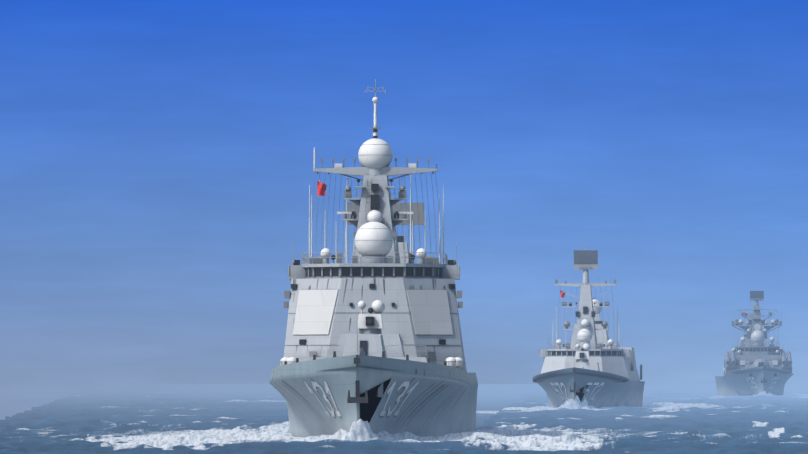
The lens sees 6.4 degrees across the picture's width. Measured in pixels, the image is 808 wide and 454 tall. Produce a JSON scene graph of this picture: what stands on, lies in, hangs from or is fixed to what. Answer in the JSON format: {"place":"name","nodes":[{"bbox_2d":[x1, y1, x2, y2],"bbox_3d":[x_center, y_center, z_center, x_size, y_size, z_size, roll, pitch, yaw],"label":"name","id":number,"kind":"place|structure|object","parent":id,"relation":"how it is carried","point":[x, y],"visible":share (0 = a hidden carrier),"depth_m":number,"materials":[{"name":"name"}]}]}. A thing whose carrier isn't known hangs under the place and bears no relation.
{"place":"outdoors","nodes":[
{"label":"outdoors","id":0,"kind":"place"},
{"bbox_2d":[0,384,807,453],"bbox_3d":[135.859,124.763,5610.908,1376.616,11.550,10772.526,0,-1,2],"label":"sea","id":1,"kind":"structure","parent":0,"point":[254,419],"depth_m":765.09,"materials":[{"name":"liquid"}]},
{"bbox_2d":[270,79,477,436],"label":"destroyer","id":2,"kind":"object","parent":1,"relation":"on","point":[373,336],"visible":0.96,"depth_m":648.77,"materials":[{"name":"grey metal"}]},
{"bbox_2d":[532,250,644,407],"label":"frigate","id":3,"kind":"object","parent":1,"relation":"on","point":[591,363],"visible":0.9,"depth_m":1168.78,"materials":[{"name":"grey metal"}]},
{"bbox_2d":[715,291,792,396],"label":"warship","id":4,"kind":"object","parent":1,"relation":"in","point":[755,364],"visible":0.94,"depth_m":1859.32,"materials":[{"name":"grey metal"}]},
{"bbox_2d":[0,0,807,419],"label":"sky","id":5,"kind":"structure","parent":0,"point":[157,173],"materials":[{"name":"blue"}]}
]}

